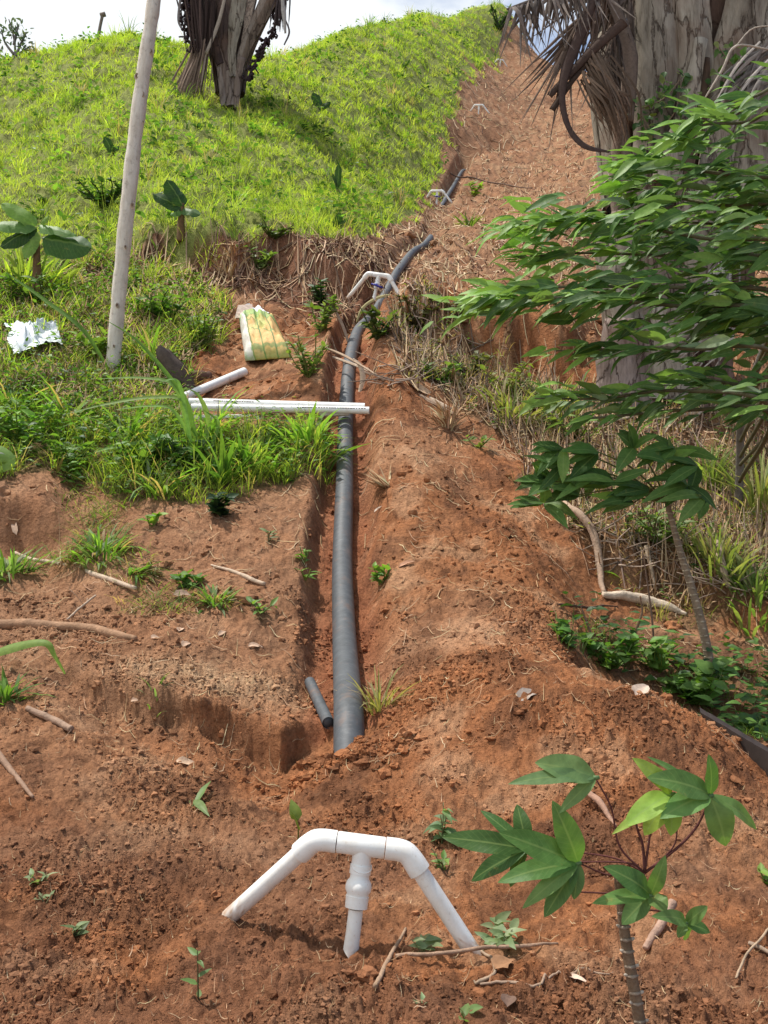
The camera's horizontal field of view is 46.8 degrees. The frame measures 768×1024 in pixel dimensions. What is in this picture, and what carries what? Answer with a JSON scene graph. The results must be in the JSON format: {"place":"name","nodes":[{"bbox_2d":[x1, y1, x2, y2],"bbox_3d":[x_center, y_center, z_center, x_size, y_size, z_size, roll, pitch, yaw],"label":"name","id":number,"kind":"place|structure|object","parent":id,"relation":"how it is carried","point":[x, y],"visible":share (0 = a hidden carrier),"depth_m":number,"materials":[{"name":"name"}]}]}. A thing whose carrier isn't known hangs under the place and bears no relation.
{"place":"outdoors","nodes":[
{"label":"outdoors","id":0,"kind":"place"},
{"bbox_2d":[0,0,590,71],"label":"sky","id":1,"kind":"structure","parent":0,"point":[49,19],"materials":[{"name":"white"}]},
{"bbox_2d":[0,4,767,1023],"bbox_3d":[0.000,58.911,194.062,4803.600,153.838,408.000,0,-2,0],"label":"ground","id":2,"kind":"structure","parent":0,"point":[282,746],"depth_m":3.56,"materials":[{"name":"red soil"}]},
{"bbox_2d":[0,17,35,60],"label":"distant tree","id":3,"kind":"object","parent":2,"relation":"on","point":[14,30],"visible":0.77,"depth_m":19.67,"materials":[{"name":"green plant"}]},
{"bbox_2d":[0,664,53,704],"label":"grass tuft","id":4,"kind":"object","parent":2,"relation":"on","point":[6,692],"visible":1,"depth_m":3.11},
{"bbox_2d":[0,399,56,441],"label":"weed","id":5,"kind":"object","parent":2,"relation":"on","point":[31,414],"visible":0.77,"depth_m":5.64,"materials":[{"name":"green plant"}]},
{"bbox_2d":[0,543,58,581],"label":"grass tuft","id":6,"kind":"object","parent":2,"relation":"on","point":[13,564],"visible":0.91,"depth_m":4.45,"materials":[{"name":"plant"}]},
{"bbox_2d":[0,374,59,413],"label":"grass tuft","id":7,"kind":"object","parent":2,"relation":"on","point":[10,391],"visible":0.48,"depth_m":6.25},
{"bbox_2d":[0,639,65,673],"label":"leaf","id":8,"kind":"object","parent":2,"relation":"on","point":[17,646],"depth_m":3.36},
{"bbox_2d":[0,272,69,305],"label":"bush","id":9,"kind":"object","parent":2,"relation":"on","point":[5,277],"visible":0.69,"depth_m":8.17,"materials":[{"name":"green plant"}]},
{"bbox_2d":[0,232,88,294],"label":"grass tuft","id":10,"kind":"object","parent":2,"relation":"on","point":[19,265],"visible":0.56,"depth_m":8.57,"materials":[{"name":"plant"}]},
{"bbox_2d":[0,203,90,295],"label":"banana plant","id":11,"kind":"object","parent":2,"relation":"on","point":[59,243],"visible":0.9,"depth_m":8.34,"materials":[{"name":"green plant"}]},
{"bbox_2d":[25,705,73,732],"bbox_3d":[-1.127,0.696,2.988,0.196,0.078,0.028,-1,-2,22],"label":"stick","id":12,"kind":"object","parent":2,"relation":"on","point":[60,723],"visible":1,"depth_m":2.98,"materials":[{"name":"brown wood"}]},
{"bbox_2d":[6,272,110,370],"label":"long grass","id":13,"kind":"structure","parent":2,"relation":"on","point":[72,320],"depth_m":7.06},
{"bbox_2d":[7,369,121,425],"bbox_3d":[-2.191,-0.766,6.202,0.792,0.430,0.889,0,-2,0],"label":"grass tuft","id":14,"kind":"object","parent":2,"relation":"on","point":[69,415],"visible":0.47,"depth_m":6.07,"materials":[{"name":"plant"}]},
{"bbox_2d":[0,618,137,639],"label":"branch","id":15,"kind":"object","parent":2,"relation":"on","point":[8,624],"visible":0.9,"depth_m":3.83,"materials":[{"name":"brown wood"}]},
{"bbox_2d":[46,432,96,469],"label":"bush","id":16,"kind":"object","parent":2,"relation":"on","point":[83,447],"visible":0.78,"depth_m":5.39,"materials":[{"name":"green plant"}]},
{"bbox_2d":[15,551,136,590],"bbox_3d":[-1.576,0.288,4.452,1.095,0.176,0.027,-2,-3,39],"label":"stick","id":17,"kind":"object","parent":2,"relation":"on","point":[109,579],"visible":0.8,"depth_m":4.28,"materials":[{"name":"brown wood"}]},
{"bbox_2d":[67,326,122,357],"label":"weed","id":18,"kind":"object","parent":2,"relation":"on","point":[81,338],"visible":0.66,"depth_m":7.28,"materials":[{"name":"green plant"}]},
{"bbox_2d":[72,175,122,207],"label":"bush","id":19,"kind":"object","parent":2,"relation":"on","point":[117,192],"visible":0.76,"depth_m":11.15,"materials":[{"name":"green plant"}]},
{"bbox_2d":[49,521,149,569],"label":"grass tuft","id":20,"kind":"object","parent":2,"relation":"on","point":[98,548],"visible":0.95,"depth_m":4.45,"materials":[{"name":"plant"}]},
{"bbox_2d":[58,395,180,441],"bbox_3d":[-1.665,-0.598,5.815,0.862,0.396,0.790,0,-2,0],"label":"grass tuft","id":21,"kind":"object","parent":2,"relation":"on","point":[136,419],"visible":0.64,"depth_m":5.77,"materials":[{"name":"plant"}]},
{"bbox_2d":[0,227,249,419],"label":"grass","id":22,"kind":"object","parent":2,"relation":"on","point":[130,321],"visible":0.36,"depth_m":7.83,"materials":[{"name":"green plant"}]},
{"bbox_2d":[105,0,160,372],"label":"wooden pole","id":23,"kind":"object","parent":2,"relation":"on","point":[131,169],"visible":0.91,"depth_m":7.18,"materials":[{"name":"grey wood"}]},
{"bbox_2d":[39,477,243,619],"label":"creeping weeds","id":24,"kind":"object","parent":2,"relation":"on","point":[116,563],"visible":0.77,"depth_m":4.50,"materials":[{"name":"green plant"}]},
{"bbox_2d":[109,430,176,470],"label":"bush","id":25,"kind":"object","parent":2,"relation":"on","point":[154,447],"visible":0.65,"depth_m":5.39,"materials":[{"name":"green plant"}]},
{"bbox_2d":[67,321,219,465],"bbox_3d":[-1.483,-0.616,5.515,0.950,1.112,0.320,1,-2,-15],"label":"long grass clump","id":26,"kind":"object","parent":2,"relation":"on","point":[186,411],"visible":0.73,"depth_m":5.57,"materials":[{"name":"plant"}]},
{"bbox_2d":[105,323,189,361],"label":"grass tuft","id":27,"kind":"object","parent":2,"relation":"on","point":[149,344],"visible":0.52,"depth_m":7.47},
{"bbox_2d":[110,456,201,500],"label":"grass tuft","id":28,"kind":"object","parent":2,"relation":"on","point":[163,492],"visible":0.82,"depth_m":5.12,"materials":[{"name":"plant"}]},
{"bbox_2d":[134,288,190,320],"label":"bush","id":29,"kind":"object","parent":2,"relation":"on","point":[153,308],"visible":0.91,"depth_m":8.19,"materials":[{"name":"green plant"}]},
{"bbox_2d":[0,233,343,504],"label":"bank weeds","id":30,"kind":"object","parent":2,"relation":"on","point":[262,470],"visible":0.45,"depth_m":6.19,"materials":[{"name":"green plant"}]},
{"bbox_2d":[2,318,62,353],"bbox_3d":[-2.870,-1.431,7.276,0.438,0.449,0.748,1,-2,-29],"label":"plastic sheet","id":31,"kind":"object","parent":30,"relation":"on","point":[16,340],"visible":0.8,"depth_m":7.15,"materials":[{"name":"plastic"}]},
{"bbox_2d":[152,180,199,242],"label":"banana plant","id":32,"kind":"object","parent":2,"relation":"on","point":[173,198],"visible":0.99,"depth_m":9.90,"materials":[{"name":"green plant"}]},
{"bbox_2d":[156,345,195,388],"bbox_3d":[-1.663,-1.135,7.120,0.327,0.405,0.100,1,-2,-18],"label":"palm leaf base","id":33,"kind":"object","parent":2,"relation":"on","point":[168,359],"visible":0.81,"depth_m":7.08,"materials":[{"name":"plant"}]},
{"bbox_2d":[157,430,213,467],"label":"bush","id":34,"kind":"object","parent":2,"relation":"on","point":[169,437],"visible":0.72,"depth_m":5.45,"materials":[{"name":"green plant"}]},
{"bbox_2d":[170,569,209,587],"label":"weed","id":35,"kind":"object","parent":2,"relation":"on","point":[182,577],"visible":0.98,"depth_m":4.22,"materials":[{"name":"green plant"}]},
{"bbox_2d":[141,386,251,444],"bbox_3d":[-1.237,-0.651,5.863,0.799,0.452,0.837,0,-2,11],"label":"grass tuft","id":36,"kind":"object","parent":2,"relation":"on","point":[218,418],"visible":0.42,"depth_m":5.79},
{"bbox_2d":[181,947,211,999],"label":"seedling","id":37,"kind":"object","parent":2,"relation":"on","point":[192,951],"visible":0.96,"depth_m":1.62,"materials":[{"name":"green plant"}]},
{"bbox_2d":[183,310,222,348],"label":"bush","id":38,"kind":"object","parent":2,"relation":"on","point":[202,332],"visible":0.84,"depth_m":7.93,"materials":[{"name":"green plant"}]},
{"bbox_2d":[184,582,240,615],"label":"grass tuft","id":39,"kind":"object","parent":2,"relation":"on","point":[213,591],"visible":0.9,"depth_m":4.01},
{"bbox_2d":[184,367,247,398],"bbox_3d":[-1.363,-1.026,7.130,0.072,0.392,0.759,-1,-2,32],"label":"white pipe","id":40,"kind":"object","parent":2,"relation":"on","point":[222,381],"visible":0.78,"depth_m":7.13,"materials":[{"name":"plastic"}]},
{"bbox_2d":[204,492,238,516],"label":"weed","id":41,"kind":"object","parent":2,"relation":"on","point":[215,505],"visible":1,"depth_m":4.91,"materials":[{"name":"green plant"}]},
{"bbox_2d":[181,431,275,484],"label":"grass tuft","id":42,"kind":"object","parent":2,"relation":"on","point":[223,466],"visible":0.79,"depth_m":5.34,"materials":[{"name":"plant"}]},
{"bbox_2d":[198,220,258,279],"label":"grass tuft","id":43,"kind":"object","parent":2,"relation":"on","point":[232,256],"visible":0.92,"depth_m":9.68,"materials":[{"name":"plant"}]},
{"bbox_2d":[169,0,290,109],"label":"palm tree","id":44,"kind":"object","parent":2,"relation":"on","point":[224,36],"visible":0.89,"depth_m":16.12,"materials":[{"name":"grey plant"}]},
{"bbox_2d":[84,215,392,332],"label":"dark bank stalks","id":45,"kind":"object","parent":2,"relation":"on","point":[280,279],"visible":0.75,"depth_m":9.75,"materials":[{"name":"plant"}]},
{"bbox_2d":[0,1,513,270],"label":"hill grass","id":46,"kind":"structure","parent":2,"relation":"on","point":[161,176],"depth_m":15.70,"materials":[{"name":"plant"}]},
{"bbox_2d":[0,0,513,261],"bbox_3d":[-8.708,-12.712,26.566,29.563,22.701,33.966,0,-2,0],"label":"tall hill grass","id":47,"kind":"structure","parent":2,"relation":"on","point":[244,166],"depth_m":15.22,"materials":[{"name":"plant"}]},
{"bbox_2d":[235,303,291,360],"bbox_3d":[-1.164,-1.724,8.295,0.419,0.871,1.573,0,-2,-13],"label":"fertilizer sack","id":48,"kind":"object","parent":2,"relation":"on","point":[262,337],"visible":0.99,"depth_m":7.80,"materials":[{"name":"yellow plastic"}]},
{"bbox_2d":[216,423,310,475],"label":"grass tuft","id":49,"kind":"object","parent":2,"relation":"on","point":[246,448],"visible":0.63,"depth_m":5.58,"materials":[{"name":"plant"}]},
{"bbox_2d":[194,413,348,419],"bbox_3d":[-0.862,-0.690,6.328,1.224,0.080,0.040,0,-2,-3],"label":"white pipe","id":50,"kind":"object","parent":2,"relation":"on","point":[333,415],"visible":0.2,"depth_m":6.31,"materials":[{"name":"plastic"}]},
{"bbox_2d":[188,398,364,406],"bbox_3d":[-0.768,-0.768,6.346,1.265,0.104,0.060,0,-2,2],"label":"white pipe","id":51,"kind":"object","parent":50,"relation":"on","point":[247,402],"visible":0.53,"depth_m":6.32,"materials":[{"name":"plastic"}]},
{"bbox_2d":[191,404,369,413],"bbox_3d":[-0.734,-0.729,6.269,1.264,0.083,0.052,0,-2,3],"label":"white pipe","id":52,"kind":"object","parent":2,"relation":"on","point":[339,409],"visible":0.81,"depth_m":6.25,"materials":[{"name":"plastic"}]},
{"bbox_2d":[244,400,369,471],"bbox_3d":[-0.555,-0.491,5.837,0.798,0.460,0.804,2,-3,-39],"label":"grass tuft","id":53,"kind":"object","parent":2,"relation":"on","point":[309,426],"visible":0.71,"depth_m":5.75,"materials":[{"name":"plant"}]},
{"bbox_2d":[284,331,330,377],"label":"bush","id":54,"kind":"object","parent":2,"relation":"on","point":[309,364],"visible":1,"depth_m":6.81,"materials":[{"name":"green plant"}]},
{"bbox_2d":[304,677,333,728],"bbox_3d":[-0.251,0.724,3.396,0.044,0.123,0.441,0,-2,-14],"label":"pipe offcut","id":55,"kind":"object","parent":2,"relation":"on","point":[322,709],"visible":1,"depth_m":3.33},
{"bbox_2d":[302,294,342,332],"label":"bush","id":56,"kind":"object","parent":2,"relation":"on","point":[326,312],"visible":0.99,"depth_m":8.01,"materials":[{"name":"green plant"}]},
{"bbox_2d":[219,711,450,809],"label":"pipe end clods","id":57,"kind":"object","parent":2,"relation":"on","point":[304,778],"visible":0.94,"depth_m":2.95,"materials":[{"name":"soil"}]},
{"bbox_2d":[222,829,482,958],"bbox_3d":[-0.078,0.804,1.861,0.577,0.275,0.103,0,-2,12],"label":"pipe stand","id":58,"kind":"object","parent":2,"relation":"on","point":[362,849],"visible":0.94,"depth_m":1.84,"materials":[{"name":"white plastic"}]},
{"bbox_2d":[347,271,399,300],"bbox_3d":[-0.108,-2.253,8.918,0.644,0.337,0.161,-1,-2,23],"label":"pipe stand","id":59,"kind":"object","parent":2,"relation":"on","point":[379,276],"visible":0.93,"depth_m":8.88,"materials":[{"name":"white plastic"}]},
{"bbox_2d":[336,665,419,714],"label":"grass tuft","id":60,"kind":"object","parent":2,"relation":"on","point":[376,705],"visible":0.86,"depth_m":3.28,"materials":[{"name":"plant"}]},
{"bbox_2d":[357,305,400,339],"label":"bush","id":61,"kind":"object","parent":2,"relation":"on","point":[373,326],"visible":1,"depth_m":7.24,"materials":[{"name":"green plant"}]},
{"bbox_2d":[0,286,767,1023],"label":"soil clods","id":62,"kind":"object","parent":2,"relation":"on","point":[366,974],"visible":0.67,"depth_m":2.93,"materials":[{"name":"soil"}]},
{"bbox_2d":[0,227,767,800],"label":"straw litter","id":63,"kind":"object","parent":2,"relation":"on","point":[372,525],"visible":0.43,"depth_m":4.63,"materials":[{"name":"beige plant"}]},
{"bbox_2d":[0,671,767,1023],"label":"root litter","id":64,"kind":"object","parent":2,"relation":"on","point":[370,899],"visible":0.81,"depth_m":1.92,"materials":[{"name":"plant"}]},
{"bbox_2d":[0,584,767,1023],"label":"soil crumbs","id":65,"kind":"object","parent":2,"relation":"on","point":[182,794],"visible":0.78,"depth_m":2.54,"materials":[{"name":"soil"}]},
{"bbox_2d":[349,345,440,386],"bbox_3d":[0.115,-1.138,6.725,0.574,0.450,0.738,-2,-3,44],"label":"twig pile","id":66,"kind":"object","parent":2,"relation":"on","point":[390,379],"visible":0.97,"depth_m":6.60,"materials":[{"name":"brown wood"}]},
{"bbox_2d":[332,169,465,755],"bbox_3d":[0.550,-3.541,12.142,0.899,9.993,18.614,0,-2,6],"label":"water pipe","id":67,"kind":"object","parent":2,"relation":"on","point":[348,726],"visible":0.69,"depth_m":4.60,"materials":[{"name":"plastic"}]},
{"bbox_2d":[389,291,442,332],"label":"bush","id":68,"kind":"object","parent":2,"relation":"on","point":[404,297],"visible":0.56,"depth_m":8.37,"materials":[{"name":"green plant"}]},
{"bbox_2d":[408,934,443,951],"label":"weed","id":69,"kind":"object","parent":2,"relation":"on","point":[424,943],"visible":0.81,"depth_m":1.81,"materials":[{"name":"green plant"}]},
{"bbox_2d":[383,306,493,371],"bbox_3d":[0.508,-1.524,7.725,1.038,0.906,1.510,0,-2,0],"label":"twig pile","id":70,"kind":"object","parent":2,"relation":"on","point":[420,349],"visible":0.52,"depth_m":8.02,"materials":[{"name":"brown wood"}]},
{"bbox_2d":[416,358,463,383],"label":"bush","id":71,"kind":"object","parent":2,"relation":"on","point":[446,371],"visible":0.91,"depth_m":6.94,"materials":[{"name":"green plant"}]},
{"bbox_2d":[423,802,458,846],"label":"weed","id":72,"kind":"object","parent":2,"relation":"on","point":[437,825],"visible":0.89,"depth_m":2.42,"materials":[{"name":"green plant"}]},
{"bbox_2d":[414,393,474,430],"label":"grass tuft","id":73,"kind":"object","parent":2,"relation":"on","point":[445,421],"visible":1,"depth_m":6.31,"materials":[{"name":"plant"}]},
{"bbox_2d":[131,225,767,653],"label":"slope clods","id":74,"kind":"object","parent":2,"relation":"on","point":[399,473],"visible":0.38,"depth_m":5.00,"materials":[{"name":"soil"}]},
{"bbox_2d":[448,350,499,376],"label":"bush","id":75,"kind":"object","parent":2,"relation":"on","point":[481,357],"visible":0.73,"depth_m":7.28,"materials":[{"name":"green plant"}]},
{"bbox_2d":[395,942,558,957],"bbox_3d":[0.192,0.883,1.792,0.346,0.017,0.010,0,-2,-13],"label":"stick","id":76,"kind":"object","parent":2,"relation":"on","point":[447,952],"visible":1,"depth_m":1.79,"materials":[{"name":"brown wood"}]},
{"bbox_2d":[474,911,525,948],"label":"weed","id":77,"kind":"object","parent":2,"relation":"on","point":[498,929],"visible":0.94,"depth_m":1.85,"materials":[{"name":"green plant"}]},
{"bbox_2d":[458,374,553,427],"bbox_3d":[0.994,-0.859,6.736,0.828,0.490,0.821,2,-3,-45],"label":"grass tuft","id":78,"kind":"object","parent":2,"relation":"on","point":[502,401],"visible":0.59,"depth_m":6.64,"materials":[{"name":"plant"}]},
{"bbox_2d":[479,360,533,396],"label":"bush","id":79,"kind":"object","parent":2,"relation":"on","point":[491,377],"visible":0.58,"depth_m":7.08,"materials":[{"name":"green plant"}]},
{"bbox_2d":[292,21,767,364],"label":"slope straw","id":80,"kind":"object","parent":2,"relation":"on","point":[457,258],"visible":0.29,"depth_m":14.38,"materials":[{"name":"brown plant"}]},
{"bbox_2d":[550,618,579,647],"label":"weed","id":81,"kind":"object","parent":2,"relation":"on","point":[561,631],"visible":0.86,"depth_m":3.79,"materials":[{"name":"green plant"}]},
{"bbox_2d":[544,409,601,440],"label":"bush","id":82,"kind":"object","parent":2,"relation":"on","point":[553,419],"visible":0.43,"depth_m":6.54,"materials":[{"name":"green plant"}]},
{"bbox_2d":[382,268,767,610],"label":"bank stalks","id":83,"kind":"object","parent":2,"relation":"on","point":[760,535],"visible":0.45,"depth_m":6.52,"materials":[{"name":"plant"}]},
{"bbox_2d":[390,273,767,628],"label":"undergrowth","id":84,"kind":"object","parent":2,"relation":"on","point":[659,611],"visible":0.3,"depth_m":6.36,"materials":[{"name":"green plant"}]},
{"bbox_2d":[391,275,767,597],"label":"bank leaves","id":85,"kind":"object","parent":2,"relation":"on","point":[694,564],"visible":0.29,"depth_m":6.41,"materials":[{"name":"plant"}]},
{"bbox_2d":[563,501,606,591],"bbox_3d":[1.160,0.181,5.168,0.101,0.559,0.664,1,-2,-14],"label":"root","id":86,"kind":"object","parent":2,"relation":"on","point":[585,520],"visible":0.87,"depth_m":5.05,"materials":[{"name":"brown wood"}]},
{"bbox_2d":[420,61,767,513],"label":"leafy tree","id":87,"kind":"object","parent":2,"relation":"on","point":[746,311],"visible":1,"depth_m":3.95,"materials":[{"name":"green plant"}]},
{"bbox_2d":[442,754,756,1023],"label":"cassava plant","id":88,"kind":"object","parent":2,"relation":"on","point":[554,864],"visible":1,"depth_m":1.45,"materials":[{"name":"green plant"}]},
{"bbox_2d":[578,631,642,670],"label":"weed","id":89,"kind":"object","parent":2,"relation":"on","point":[616,660],"visible":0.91,"depth_m":3.98,"materials":[{"name":"green plant"}]},
{"bbox_2d":[507,423,717,677],"bbox_3d":[1.030,0.233,3.922,0.981,1.248,0.333,0,-2,0],"label":"cassava plant","id":90,"kind":"object","parent":2,"relation":"on","point":[557,461],"visible":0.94,"depth_m":3.89,"materials":[{"name":"green plant"}]},
{"bbox_2d":[495,0,767,413],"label":"palm tree","id":91,"kind":"object","parent":2,"relation":"on","point":[635,49],"visible":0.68,"depth_m":7.17,"materials":[{"name":"grey plant"}]},
{"bbox_2d":[627,41,746,155],"bbox_3d":[2.435,-3.268,7.082,0.967,1.039,0.246,0,-2,0],"label":"climbing vine","id":92,"kind":"object","parent":91,"relation":"attached to","point":[688,77],"visible":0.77,"depth_m":7.10,"materials":[{"name":"green plant"}]},
{"bbox_2d":[601,590,686,614],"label":"branch","id":93,"kind":"object","parent":2,"relation":"on","point":[629,596],"visible":0.96,"depth_m":4.84,"materials":[{"name":"brown wood"}]},
{"bbox_2d":[574,506,716,578],"bbox_3d":[1.480,0.174,5.143,0.853,0.418,0.509,0,-2,0],"label":"twig pile","id":94,"kind":"object","parent":2,"relation":"on","point":[615,542],"visible":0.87,"depth_m":5.06,"materials":[{"name":"brown wood"}]},
{"bbox_2d":[635,635,678,673],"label":"weed","id":95,"kind":"object","parent":2,"relation":"on","point":[659,655],"visible":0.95,"depth_m":4.09,"materials":[{"name":"green plant"}]},
{"bbox_2d":[547,587,767,741],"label":"hollow leaves","id":96,"kind":"object","parent":2,"relation":"on","point":[749,698],"visible":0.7,"depth_m":4.01,"materials":[{"name":"plant"}]},
{"bbox_2d":[548,610,767,738],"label":"hollow weeds","id":97,"kind":"object","parent":2,"relation":"on","point":[609,638],"visible":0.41,"depth_m":4.01,"materials":[{"name":"green plant"}]},
{"bbox_2d":[622,504,695,544],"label":"bush","id":98,"kind":"object","parent":2,"relation":"on","point":[657,521],"visible":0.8,"depth_m":5.10,"materials":[{"name":"green plant"}]},
{"bbox_2d":[642,899,676,950],"bbox_3d":[0.587,0.875,1.881,0.021,0.075,0.127,-2,-3,44],"label":"stick","id":99,"kind":"object","parent":2,"relation":"on","point":[658,928],"visible":0.77,"depth_m":1.86,"materials":[{"name":"brown wood"}]},
{"bbox_2d":[656,658,739,705],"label":"weed","id":100,"kind":"object","parent":2,"relation":"on","point":[687,690],"visible":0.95,"depth_m":3.94,"materials":[{"name":"green plant"}]},
{"bbox_2d":[644,543,767,598],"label":"twig pile","id":101,"kind":"object","parent":2,"relation":"on","point":[709,583],"visible":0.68,"depth_m":4.91,"materials":[{"name":"brown wood"}]},
{"bbox_2d":[673,436,752,492],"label":"grass tuft","id":102,"kind":"object","parent":2,"relation":"on","point":[711,469],"visible":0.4,"depth_m":6.20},
{"bbox_2d":[663,510,766,590],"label":"grass tuft","id":103,"kind":"object","parent":2,"relation":"on","point":[729,556],"visible":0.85,"depth_m":4.98,"materials":[{"name":"plant"}]},
{"bbox_2d":[694,443,767,520],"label":"grass tuft","id":104,"kind":"object","parent":2,"relation":"on","point":[761,487],"visible":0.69,"depth_m":5.85,"materials":[{"name":"plant"}]},
{"bbox_2d":[700,708,767,776],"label":"board","id":105,"kind":"object","parent":2,"relation":"on","point":[756,751],"visible":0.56,"depth_m":2.90,"materials":[{"name":"wood"}]},
{"bbox_2d":[704,551,767,636],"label":"grass tuft","id":106,"kind":"object","parent":2,"relation":"on","point":[760,588],"visible":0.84,"depth_m":4.82,"materials":[{"name":"plant"}]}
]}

